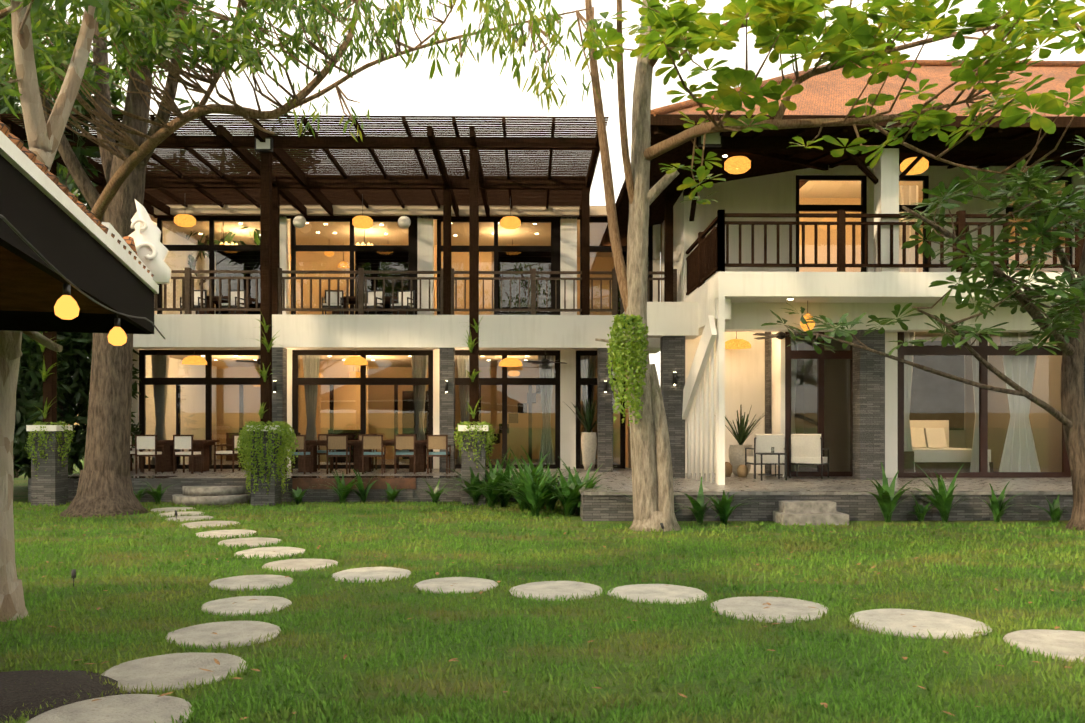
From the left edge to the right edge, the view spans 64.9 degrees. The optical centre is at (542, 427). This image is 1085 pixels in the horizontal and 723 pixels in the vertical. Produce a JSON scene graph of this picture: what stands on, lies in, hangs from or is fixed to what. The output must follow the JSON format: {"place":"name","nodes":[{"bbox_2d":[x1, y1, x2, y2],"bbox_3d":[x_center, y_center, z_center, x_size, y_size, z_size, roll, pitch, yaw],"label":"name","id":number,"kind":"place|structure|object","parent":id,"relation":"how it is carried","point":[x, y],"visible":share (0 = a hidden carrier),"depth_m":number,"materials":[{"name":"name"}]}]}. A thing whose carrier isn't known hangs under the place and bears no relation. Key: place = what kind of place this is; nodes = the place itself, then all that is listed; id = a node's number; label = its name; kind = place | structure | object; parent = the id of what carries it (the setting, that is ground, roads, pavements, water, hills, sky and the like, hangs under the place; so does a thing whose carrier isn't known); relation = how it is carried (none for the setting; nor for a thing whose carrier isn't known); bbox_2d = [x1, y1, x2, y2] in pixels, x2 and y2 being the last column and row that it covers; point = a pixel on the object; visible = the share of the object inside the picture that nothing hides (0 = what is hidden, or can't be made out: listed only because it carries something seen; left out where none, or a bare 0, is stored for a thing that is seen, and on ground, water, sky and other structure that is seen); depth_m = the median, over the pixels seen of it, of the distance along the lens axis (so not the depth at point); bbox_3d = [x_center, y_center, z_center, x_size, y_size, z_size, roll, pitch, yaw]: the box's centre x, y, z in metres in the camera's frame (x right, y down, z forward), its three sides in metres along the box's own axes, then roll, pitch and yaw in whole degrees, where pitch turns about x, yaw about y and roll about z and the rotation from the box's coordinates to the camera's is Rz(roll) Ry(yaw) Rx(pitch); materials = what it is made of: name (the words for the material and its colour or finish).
{"place":"outdoors","nodes":[
{"label":"outdoors","id":0,"kind":"place"},
{"bbox_2d":[0,429,1084,722],"bbox_3d":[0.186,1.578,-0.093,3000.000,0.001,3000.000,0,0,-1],"label":"lawn","id":1,"kind":"structure","parent":0,"point":[20,489],"depth_m":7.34,"materials":[{"name":"green plant"}]},
{"bbox_2d":[13,333,76,478],"bbox_3d":[-12.175,-0.717,18.712,3.579,4.618,3.540,0,0,-1],"label":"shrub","id":2,"kind":"object","parent":1,"relation":"on","point":[28,411],"visible":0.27,"depth_m":18.50,"materials":[{"name":"green plant"}]},
{"bbox_2d":[26,425,72,505],"bbox_3d":[-10.028,0.768,17.361,0.600,1.620,0.600,0,0,-1],"label":"post pedestal","id":3,"kind":"object","parent":1,"relation":"on","point":[49,485],"visible":0.71,"depth_m":17.12,"materials":[{"name":"stone"}]},
{"bbox_2d":[24,421,75,478],"bbox_3d":[-10.031,0.479,17.364,0.948,1.215,0.811,0,0,-1],"label":"hanging plant","id":4,"kind":"object","parent":3,"relation":"on","point":[67,435],"visible":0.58,"depth_m":17.17,"materials":[{"name":"green plant"}]},
{"bbox_2d":[17,350,89,463],"bbox_3d":[-13.173,-1.273,22.261,3.837,5.727,4.056,0,0,-1],"label":"shrub","id":5,"kind":"object","parent":1,"relation":"on","point":[65,408],"depth_m":21.97,"materials":[{"name":"green plant"}]},
{"bbox_2d":[17,331,91,402],"bbox_3d":[-14.490,-2.044,21.071,9.459,7.414,7.013,0,0,21],"label":"tree","id":6,"kind":"object","parent":1,"relation":"on","point":[82,354],"visible":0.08,"depth_m":19.76,"materials":[{"name":"green plant"}]},
{"bbox_2d":[0,0,129,621],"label":"tree","id":7,"kind":"object","parent":1,"relation":"on","point":[43,138],"visible":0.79,"depth_m":7.04,"materials":[{"name":"beige plant"}]},
{"bbox_2d":[0,669,130,722],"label":"paved patio","id":8,"kind":"structure","parent":1,"relation":"on","point":[16,694],"depth_m":4.97,"materials":[{"name":"grey stone"}]},
{"bbox_2d":[16,332,141,473],"bbox_3d":[-11.544,-1.112,21.287,3.082,5.399,3.144,0,0,-1],"label":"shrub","id":9,"kind":"object","parent":1,"relation":"on","point":[81,369],"visible":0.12,"depth_m":20.57,"materials":[{"name":"green plant"}]},
{"bbox_2d":[0,121,158,333],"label":"pavilion roof","id":10,"kind":"structure","parent":1,"relation":"on","point":[53,220],"depth_m":5.06,"materials":[{"name":"wood"}]},
{"bbox_2d":[0,214,164,345],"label":"string lights","id":11,"kind":"object","parent":10,"relation":"hanging from","point":[66,306],"visible":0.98,"depth_m":4.65,"materials":[{"name":"yellow glass"}]},
{"bbox_2d":[101,199,171,283],"bbox_3d":[-3.095,-1.522,6.352,0.380,0.740,1.792,0,0,-16],"label":"roof finial","id":12,"kind":"object","parent":10,"relation":"on","point":[152,250],"visible":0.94,"depth_m":7.06,"materials":[{"name":"white paint"}]},
{"bbox_2d":[14,7,169,477],"bbox_3d":[-15.400,-6.264,26.812,6.023,15.714,7.754,0,0,-30],"label":"canopy tree","id":13,"kind":"object","parent":1,"relation":"on","point":[122,80],"visible":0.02,"depth_m":25.80,"materials":[{"name":"green plant"}]},
{"bbox_2d":[25,694,192,722],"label":"stepping stone","id":14,"kind":"object","parent":1,"relation":"on","point":[136,708],"visible":0.92,"depth_m":4.68,"materials":[{"name":"concrete"}]},
{"bbox_2d":[21,19,211,194],"bbox_3d":[-14.638,-4.234,21.531,12.468,11.737,15.283,0,0,-19],"label":"tree","id":15,"kind":"object","parent":1,"relation":"on","point":[115,96],"visible":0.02,"depth_m":17.18,"materials":[{"name":"green plant"}]},
{"bbox_2d":[0,54,317,285],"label":"tree","id":16,"kind":"object","parent":1,"relation":"on","point":[13,102],"visible":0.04,"depth_m":25.39,"materials":[{"name":"green plant"}]},
{"bbox_2d":[150,507,195,511],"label":"stepping stone","id":17,"kind":"object","parent":1,"relation":"on","point":[170,509],"visible":0.6,"depth_m":16.10,"materials":[{"name":"stone"}]},
{"bbox_2d":[101,652,247,692],"bbox_3d":[-2.364,1.576,5.481,0.874,0.045,0.854,0,0,-1],"label":"stepping stone","id":18,"kind":"object","parent":1,"relation":"on","point":[172,670],"visible":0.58,"depth_m":5.45,"materials":[{"name":"concrete"}]},
{"bbox_2d":[159,511,204,516],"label":"stepping stone","id":19,"kind":"object","parent":1,"relation":"on","point":[196,513],"visible":0.44,"depth_m":15.35,"materials":[{"name":"stone"}]},
{"bbox_2d":[165,516,212,521],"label":"stepping stone","id":20,"kind":"object","parent":1,"relation":"on","point":[182,518],"visible":0.65,"depth_m":14.51,"materials":[{"name":"stone"}]},
{"bbox_2d":[180,521,239,527],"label":"stepping stone","id":21,"kind":"object","parent":1,"relation":"on","point":[200,523],"visible":0.54,"depth_m":13.76,"materials":[{"name":"stone"}]},
{"bbox_2d":[172,486,250,505],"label":"steps","id":22,"kind":"structure","parent":1,"relation":"on","point":[204,495],"depth_m":17.47,"materials":[{"name":"stone"}]},
{"bbox_2d":[165,621,280,648],"bbox_3d":[-2.418,1.576,6.474,0.842,0.045,0.807,0,0,-1],"label":"stepping stone","id":23,"kind":"object","parent":1,"relation":"on","point":[235,633],"visible":0.79,"depth_m":6.42,"materials":[{"name":"concrete"}]},
{"bbox_2d":[196,529,255,537],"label":"stepping stone","id":24,"kind":"object","parent":1,"relation":"on","point":[231,533],"visible":0.73,"depth_m":12.46,"materials":[{"name":"stone"}]},
{"bbox_2d":[201,596,291,615],"bbox_3d":[-2.612,1.576,7.498,0.772,0.045,0.770,0,0,-1],"label":"stepping stone","id":25,"kind":"object","parent":1,"relation":"on","point":[247,603],"visible":0.75,"depth_m":7.47,"materials":[{"name":"concrete"}]},
{"bbox_2d":[218,537,281,547],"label":"stepping stone","id":26,"kind":"object","parent":1,"relation":"on","point":[254,541],"visible":0.56,"depth_m":11.59,"materials":[{"name":"stone"}]},
{"bbox_2d":[209,575,292,590],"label":"stepping stone","id":27,"kind":"object","parent":1,"relation":"on","point":[254,581],"visible":0.69,"depth_m":8.53,"materials":[{"name":"stone"}]},
{"bbox_2d":[247,425,283,505],"bbox_3d":[-5.643,0.768,17.425,0.600,1.620,0.600,0,0,-1],"label":"post pedestal","id":28,"kind":"object","parent":1,"relation":"on","point":[260,496],"visible":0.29,"depth_m":17.19,"materials":[{"name":"stone"}]},
{"bbox_2d":[234,421,299,494],"bbox_3d":[-5.615,0.623,17.420,1.234,1.518,1.234,0,0,-1],"label":"trailing plant","id":29,"kind":"object","parent":28,"relation":"on","point":[285,434],"visible":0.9,"depth_m":17.13,"materials":[{"name":"green plant"}]},
{"bbox_2d":[234,547,304,558],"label":"stepping stone","id":30,"kind":"object","parent":1,"relation":"on","point":[267,551],"visible":0.54,"depth_m":10.66,"materials":[{"name":"stone"}]},
{"bbox_2d":[262,559,337,571],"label":"stepping stone","id":31,"kind":"object","parent":1,"relation":"on","point":[299,564],"visible":0.67,"depth_m":9.65,"materials":[{"name":"stone"}]},
{"bbox_2d":[0,0,614,516],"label":"tree","id":32,"kind":"object","parent":1,"relation":"on","point":[156,34],"visible":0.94,"depth_m":13.15,"materials":[{"name":"green plant"}]},
{"bbox_2d":[28,204,660,501],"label":"villa wing","id":33,"kind":"structure","parent":1,"relation":"on","point":[413,379],"depth_m":22.20,"materials":[{"name":"white paint"}]},
{"bbox_2d":[130,434,149,471],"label":"dining chair","id":34,"kind":"object","parent":33,"relation":"on","point":[131,451],"visible":0.38,"depth_m":20.91,"materials":[{"name":"wood"}]},
{"bbox_2d":[135,435,163,473],"bbox_3d":[-9.205,0.627,19.971,0.500,0.902,0.485,0,0,-7],"label":"dining chair","id":35,"kind":"object","parent":33,"relation":"on","point":[142,442],"visible":1,"depth_m":19.75,"materials":[{"name":"beige fabric"}]},
{"bbox_2d":[174,214,195,226],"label":"rattan pendant","id":36,"kind":"object","parent":33,"relation":"attached to","point":[184,220],"visible":1,"depth_m":21.60,"materials":[{"name":"yellow wicker"}]},
{"bbox_2d":[173,435,202,473],"bbox_3d":[-8.306,0.627,19.984,0.500,0.902,0.485,0,0,5],"label":"dining chair","id":37,"kind":"object","parent":33,"relation":"on","point":[182,442],"visible":1,"depth_m":19.76,"materials":[{"name":"white fabric"}]},
{"bbox_2d":[157,440,219,471],"bbox_3d":[-8.767,0.698,20.780,1.500,0.760,0.800,0,0,-1],"label":"dining table","id":38,"kind":"object","parent":33,"relation":"on","point":[168,457],"visible":0.6,"depth_m":20.60,"materials":[{"name":"brown wood"}]},
{"bbox_2d":[180,290,206,313],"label":"chair","id":39,"kind":"object","parent":33,"relation":"on","point":[196,298],"visible":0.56,"depth_m":22.27,"materials":[{"name":"fabric"}]},
{"bbox_2d":[182,349,206,364],"bbox_3d":[-8.723,-1.811,21.381,0.600,0.461,0.585,0,0,-1],"label":"rattan pendant","id":40,"kind":"object","parent":33,"relation":"on","point":[194,360],"visible":0.98,"depth_m":21.21,"materials":[{"name":"yellow wicker"}]},
{"bbox_2d":[195,296,255,313],"bbox_3d":[-8.545,-3.062,22.733,1.600,0.760,0.700,0,0,-1],"label":"table","id":41,"kind":"object","parent":33,"relation":"on","point":[215,300],"visible":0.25,"depth_m":22.55,"materials":[{"name":"wood"}]},
{"bbox_2d":[214,434,240,471],"bbox_3d":[-7.664,0.627,20.746,0.485,0.902,0.500,0,0,-1],"label":"dining chair","id":42,"kind":"object","parent":33,"relation":"on","point":[233,444],"visible":0.9,"depth_m":20.52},
{"bbox_2d":[218,290,245,313],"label":"chair","id":43,"kind":"object","parent":33,"relation":"on","point":[234,298],"visible":0.62,"depth_m":22.24,"materials":[{"name":"fabric"}]},
{"bbox_2d":[285,435,311,473],"bbox_3d":[-5.651,0.627,19.736,0.500,0.902,0.485,0,0,2],"label":"dining chair","id":44,"kind":"object","parent":33,"relation":"on","point":[301,442],"visible":0.58,"depth_m":19.50,"materials":[{"name":"brown"}]},
{"bbox_2d":[293,215,305,227],"bbox_3d":[-6.596,-5.577,23.262,0.360,0.360,0.300,0,0,-1],"label":"globe lamp","id":45,"kind":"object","parent":33,"relation":"attached to","point":[299,221],"depth_m":23.12,"materials":[{"name":"glass"}]},
{"bbox_2d":[0,114,608,424],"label":"pergola","id":46,"kind":"object","parent":33,"relation":"on","point":[267,186],"visible":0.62,"depth_m":19.09,"materials":[{"name":"brown wood"}]},
{"bbox_2d":[32,313,482,418],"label":"potted plants","id":47,"kind":"object","parent":46,"relation":"attached to","point":[45,374],"visible":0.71,"depth_m":17.27,"materials":[{"name":"green plant"}]},
{"bbox_2d":[255,137,272,151],"bbox_3d":[-5.641,-5.772,17.313,0.340,0.360,0.184,0,0,-1],"label":"pergola floodlight","id":48,"kind":"object","parent":46,"relation":"attached to","point":[267,146],"visible":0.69,"depth_m":17.22,"materials":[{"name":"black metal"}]},
{"bbox_2d":[500,196,520,228],"bbox_3d":[-0.822,-5.548,21.895,0.520,0.848,0.507,0,0,-1],"label":"rattan pendant","id":49,"kind":"object","parent":46,"relation":"attached to","point":[510,222],"visible":0.94,"depth_m":21.72,"materials":[{"name":"yellow wicker"}]},
{"bbox_2d":[317,434,336,470],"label":"dining chair","id":50,"kind":"object","parent":33,"relation":"on","point":[321,437],"visible":0.4,"depth_m":21.53,"materials":[{"name":"brown"}]},
{"bbox_2d":[322,290,343,314],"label":"chair","id":51,"kind":"object","parent":33,"relation":"on","point":[333,298],"visible":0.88,"depth_m":22.32,"materials":[{"name":"fabric"}]},
{"bbox_2d":[326,435,350,473],"bbox_3d":[-4.746,0.627,19.856,0.500,0.902,0.485,0,0,-5],"label":"dining chair","id":52,"kind":"object","parent":33,"relation":"on","point":[336,441],"visible":1,"depth_m":19.63,"materials":[{"name":"beige"}]},
{"bbox_2d":[344,356,367,364],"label":"rattan pendant","id":53,"kind":"object","parent":33,"relation":"on","point":[355,360],"visible":0.96,"depth_m":21.25,"materials":[{"name":"yellow wicker"}]},
{"bbox_2d":[298,440,426,471],"bbox_3d":[-4.339,0.698,20.594,3.350,0.760,0.800,0,0,-1],"label":"dining table","id":54,"kind":"object","parent":33,"relation":"on","point":[421,445],"visible":0.54,"depth_m":20.41,"materials":[{"name":"brown wood"}]},
{"bbox_2d":[352,194,372,228],"bbox_3d":[-4.605,-5.548,21.840,0.520,0.848,0.507,0,0,-1],"label":"rattan pendant","id":55,"kind":"object","parent":33,"relation":"hanging from","point":[363,222],"visible":1,"depth_m":21.68,"materials":[{"name":"yellow wicker"}]},
{"bbox_2d":[324,296,409,314],"bbox_3d":[-4.596,-3.062,22.790,2.300,0.760,0.700,0,0,-1],"label":"table","id":56,"kind":"object","parent":33,"relation":"on","point":[352,299],"visible":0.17,"depth_m":22.60,"materials":[{"name":"wood"}]},
{"bbox_2d":[358,434,376,470],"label":"dining chair","id":57,"kind":"object","parent":33,"relation":"on","point":[360,438],"visible":0.29,"depth_m":21.55,"materials":[{"name":"brown"}]},
{"bbox_2d":[361,435,385,473],"bbox_3d":[-3.921,0.627,19.801,0.500,0.902,0.485,0,0,-4],"label":"dining chair","id":58,"kind":"object","parent":33,"relation":"on","point":[372,441],"visible":1,"depth_m":19.57,"materials":[{"name":"beige"}]},
{"bbox_2d":[364,290,383,314],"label":"chair","id":59,"kind":"object","parent":33,"relation":"on","point":[370,298],"visible":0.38,"depth_m":22.31,"materials":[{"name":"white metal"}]},
{"bbox_2d":[390,290,414,314],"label":"chair","id":60,"kind":"object","parent":33,"relation":"on","point":[406,297],"visible":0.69,"depth_m":22.32,"materials":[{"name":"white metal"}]},
{"bbox_2d":[398,216,410,228],"bbox_3d":[-3.761,-5.577,23.302,0.360,0.360,0.300,0,0,-1],"label":"globe lamp","id":61,"kind":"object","parent":33,"relation":"attached to","point":[404,222],"depth_m":23.16,"materials":[{"name":"glass"}]},
{"bbox_2d":[394,435,415,473],"bbox_3d":[-3.198,0.627,19.868,0.500,0.902,0.485,0,0,-7],"label":"dining chair","id":62,"kind":"object","parent":33,"relation":"on","point":[404,441],"visible":1,"depth_m":19.64,"materials":[{"name":"beige"}]},
{"bbox_2d":[154,267,676,314],"bbox_3d":[-3.627,-3.242,20.434,13.710,1.120,0.120,0,0,-1],"label":"balcony railing","id":63,"kind":"object","parent":33,"relation":"on","point":[188,293],"visible":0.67,"depth_m":20.40,"materials":[{"name":"brown wood"}]},
{"bbox_2d":[426,435,450,473],"bbox_3d":[-2.416,0.627,19.859,0.518,0.902,0.503,0,0,-1],"label":"dining chair","id":64,"kind":"object","parent":33,"relation":"on","point":[437,441],"visible":1,"depth_m":19.62,"materials":[{"name":"beige"}]},
{"bbox_2d":[499,349,521,366],"bbox_3d":[-0.803,-1.794,21.495,0.600,0.496,0.585,0,0,-1],"label":"rattan pendant","id":65,"kind":"object","parent":33,"relation":"on","point":[510,361],"visible":0.98,"depth_m":21.32,"materials":[{"name":"yellow wicker"}]},
{"bbox_2d":[524,349,566,364],"bbox_3d":[0.075,-1.797,21.408,0.940,0.490,0.940,0,0,16],"label":"ceiling fan","id":66,"kind":"object","parent":33,"relation":"attached to","point":[545,361],"visible":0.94,"depth_m":21.33,"materials":[{"name":"black metal"}]},
{"bbox_2d":[581,432,596,469],"bbox_3d":[1.173,0.603,21.524,0.400,0.950,0.400,0,0,-1],"label":"tall pot","id":67,"kind":"object","parent":33,"relation":"on","point":[588,444],"visible":0.94,"depth_m":21.38,"materials":[{"name":"ceramic"}]},
{"bbox_2d":[567,398,596,431],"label":"tall potted plant","id":68,"kind":"object","parent":67,"relation":"in","point":[588,421],"visible":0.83,"depth_m":21.43,"materials":[{"name":"green plant"}]},
{"bbox_2d":[71,510,663,586],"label":"garden spotlights","id":69,"kind":"object","parent":1,"relation":"on","point":[73,573],"visible":0.92,"depth_m":8.46,"materials":[{"name":"black metal"}]},
{"bbox_2d":[331,567,410,582],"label":"stepping stone","id":70,"kind":"object","parent":1,"relation":"on","point":[367,573],"visible":0.77,"depth_m":9.01,"materials":[{"name":"stone"}]},
{"bbox_2d":[413,577,498,593],"bbox_3d":[-0.853,1.576,8.482,0.841,0.045,0.793,0,0,-1],"label":"stepping stone","id":71,"kind":"object","parent":1,"relation":"on","point":[468,584],"visible":0.71,"depth_m":8.42,"materials":[{"name":"stone"}]},
{"bbox_2d":[458,425,488,504],"bbox_3d":[-1.403,0.768,17.486,0.600,1.620,0.600,0,0,-1],"label":"post pedestal","id":72,"kind":"object","parent":1,"relation":"on","point":[466,464],"visible":0.68,"depth_m":17.25,"materials":[{"name":"stone"}]},
{"bbox_2d":[454,421,497,467],"bbox_3d":[-1.376,0.373,17.497,0.921,1.028,0.964,0,0,-1],"label":"trailing plant","id":73,"kind":"object","parent":72,"relation":"on","point":[490,436],"visible":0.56,"depth_m":17.24,"materials":[{"name":"green plant"}]},
{"bbox_2d":[33,445,1070,523],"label":"shrubs","id":74,"kind":"object","parent":1,"relation":"on","point":[533,489],"visible":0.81,"depth_m":15.10,"materials":[{"name":"green plant"}]},
{"bbox_2d":[509,581,602,600],"bbox_3d":[0.128,1.576,8.203,0.903,0.045,0.924,0,0,-1],"label":"stepping stone","id":75,"kind":"object","parent":1,"relation":"on","point":[550,589],"visible":0.65,"depth_m":8.16,"materials":[{"name":"stone"}]},
{"bbox_2d":[39,505,1084,722],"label":"fallen leaves","id":76,"kind":"object","parent":1,"relation":"on","point":[454,659],"visible":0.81,"depth_m":6.92,"materials":[{"name":"brown plant"}]},
{"bbox_2d":[607,584,707,603],"bbox_3d":[1.076,1.576,8.041,0.933,0.045,0.904,0,0,-1],"label":"stepping stone","id":77,"kind":"object","parent":1,"relation":"on","point":[650,593],"visible":0.77,"depth_m":7.97,"materials":[{"name":"concrete"}]},
{"bbox_2d":[711,597,827,622],"bbox_3d":[1.968,1.576,7.360,1.017,0.045,0.995,0,0,-1],"label":"stepping stone","id":78,"kind":"object","parent":1,"relation":"on","point":[790,608],"visible":0.65,"depth_m":7.31,"materials":[{"name":"concrete"}]},
{"bbox_2d":[773,501,848,524],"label":"steps","id":79,"kind":"structure","parent":1,"relation":"on","point":[804,512],"depth_m":13.92,"materials":[{"name":"stone"}]},
{"bbox_2d":[567,60,1084,520],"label":"villa wing","id":80,"kind":"structure","parent":1,"relation":"on","point":[857,409],"depth_m":18.22,"materials":[{"name":"white paint"}]},
{"bbox_2d":[698,132,721,146],"bbox_3d":[3.106,-5.402,15.839,0.420,0.400,0.184,0,0,-1],"label":"floodlight","id":81,"kind":"object","parent":80,"relation":"on","point":[713,139],"visible":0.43,"depth_m":15.75,"materials":[{"name":"black metal"}]},
{"bbox_2d":[725,462,731,476],"bbox_3d":[4.015,0.918,18.665,0.280,0.320,0.280,0,0,-1],"label":"vase","id":82,"kind":"object","parent":80,"relation":"on","point":[728,469],"visible":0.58,"depth_m":18.55,"materials":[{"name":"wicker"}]},
{"bbox_2d":[724,156,750,173],"bbox_3d":[4.015,-5.401,17.565,0.540,0.270,0.526,0,0,-1],"label":"rattan pendant","id":83,"kind":"object","parent":80,"relation":"hanging from","point":[737,165],"visible":1,"depth_m":17.38,"materials":[{"name":"yellow wicker"}]},
{"bbox_2d":[725,332,750,348],"bbox_3d":[4.450,-2.185,19.571,0.680,0.733,0.663,0,0,-1],"label":"rattan pendant","id":84,"kind":"object","parent":80,"relation":"hanging from","point":[736,343],"visible":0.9,"depth_m":19.34,"materials":[{"name":"yellow wicker"}]},
{"bbox_2d":[729,445,752,474],"bbox_3d":[4.458,0.738,19.171,0.540,0.680,0.540,0,0,-1],"label":"wide pot","id":85,"kind":"object","parent":80,"relation":"on","point":[736,455],"visible":0.79,"depth_m":18.97,"materials":[{"name":"ceramic"}]},
{"bbox_2d":[725,405,764,444],"bbox_3d":[4.453,-0.043,19.136,1.184,0.922,1.032,0,0,25],"label":"potted plant","id":86,"kind":"object","parent":85,"relation":"on","point":[741,435],"visible":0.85,"depth_m":19.05,"materials":[{"name":"green plant"}]},
{"bbox_2d":[737,465,747,476],"bbox_3d":[4.319,0.943,18.419,0.240,0.270,0.240,0,0,-1],"label":"vase","id":87,"kind":"object","parent":80,"relation":"on","point":[742,470],"visible":1,"depth_m":18.33,"materials":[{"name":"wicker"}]},
{"bbox_2d":[745,434,785,477],"bbox_3d":[4.772,0.609,18.253,0.686,0.939,0.671,0,0,-4],"label":"armchair","id":88,"kind":"object","parent":80,"relation":"on","point":[764,443],"visible":0.83,"depth_m":17.97,"materials":[{"name":"white fabric"}]},
{"bbox_2d":[754,447,786,480],"bbox_3d":[4.681,0.743,17.524,0.530,0.670,0.530,0,0,-1],"label":"side table","id":89,"kind":"object","parent":80,"relation":"on","point":[773,453],"visible":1,"depth_m":17.43,"materials":[{"name":"black metal"}]},
{"bbox_2d":[753,332,806,339],"bbox_3d":[5.189,-2.232,18.582,1.152,0.640,1.152,0,0,16],"label":"ceiling fan","id":90,"kind":"object","parent":80,"relation":"attached to","point":[780,335],"visible":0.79,"depth_m":18.50,"materials":[{"name":"black metal"}]},
{"bbox_2d":[800,301,814,330],"bbox_3d":[5.342,-2.246,17.184,0.300,0.611,0.292,0,0,-1],"label":"rattan pendant","id":91,"kind":"object","parent":80,"relation":"hanging from","point":[811,326],"visible":0.77,"depth_m":17.10,"materials":[{"name":"yellow wicker"}]},
{"bbox_2d":[789,434,828,478],"bbox_3d":[5.662,0.609,18.121,0.694,0.939,0.676,0,0,31],"label":"armchair","id":92,"kind":"object","parent":80,"relation":"on","point":[806,449],"visible":1,"depth_m":17.88,"materials":[{"name":"beige fabric"}]},
{"bbox_2d":[686,210,1084,294],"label":"balcony railing","id":93,"kind":"object","parent":80,"relation":"on","point":[705,258],"visible":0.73,"depth_m":16.04,"materials":[{"name":"brown wood"}]},
{"bbox_2d":[900,157,928,174],"bbox_3d":[7.680,-5.401,17.618,0.540,0.270,0.526,0,0,-1],"label":"rattan pendant","id":94,"kind":"object","parent":80,"relation":"hanging from","point":[921,166],"visible":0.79,"depth_m":17.45,"materials":[{"name":"yellow wicker"}]},
{"bbox_2d":[904,420,992,471],"bbox_3d":[8.823,0.453,19.884,2.450,1.250,2.500,0,0,-1],"label":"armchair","id":95,"kind":"object","parent":80,"relation":"on","point":[956,455],"depth_m":18.97,"materials":[{"name":"white fabric"}]},
{"bbox_2d":[583,0,1084,531],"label":"tree","id":96,"kind":"object","parent":1,"relation":"on","point":[849,40],"visible":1,"depth_m":10.96,"materials":[{"name":"green plant"}]},
{"bbox_2d":[606,313,648,425],"bbox_3d":[1.272,-0.855,12.747,0.626,1.680,0.575,0,0,-1],"label":"hanging plant","id":97,"kind":"object","parent":96,"relation":"attached to","point":[616,345],"depth_m":12.63,"materials":[{"name":"green plant"}]},
{"bbox_2d":[849,608,991,638],"bbox_3d":[2.996,1.576,6.843,1.055,0.045,0.993,0,0,-1],"label":"stepping stone","id":98,"kind":"object","parent":1,"relation":"on","point":[935,624],"visible":0.75,"depth_m":6.75,"materials":[{"name":"concrete"}]},
{"bbox_2d":[761,135,1084,530],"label":"tree","id":99,"kind":"object","parent":1,"relation":"on","point":[1070,344],"visible":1,"depth_m":11.88,"materials":[{"name":"green plant"}]},
{"bbox_2d":[1003,629,1084,662],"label":"stepping stone","id":100,"kind":"object","parent":1,"relation":"on","point":[1068,644],"visible":0.81,"depth_m":6.18,"materials":[{"name":"concrete"}]},
{"bbox_2d":[1,0,1084,408],"bbox_3d":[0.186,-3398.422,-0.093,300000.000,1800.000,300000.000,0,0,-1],"label":"sky","id":101,"kind":"structure","parent":0,"point":[481,86],"depth_m":6042.18,"materials":[{"name":"white"}]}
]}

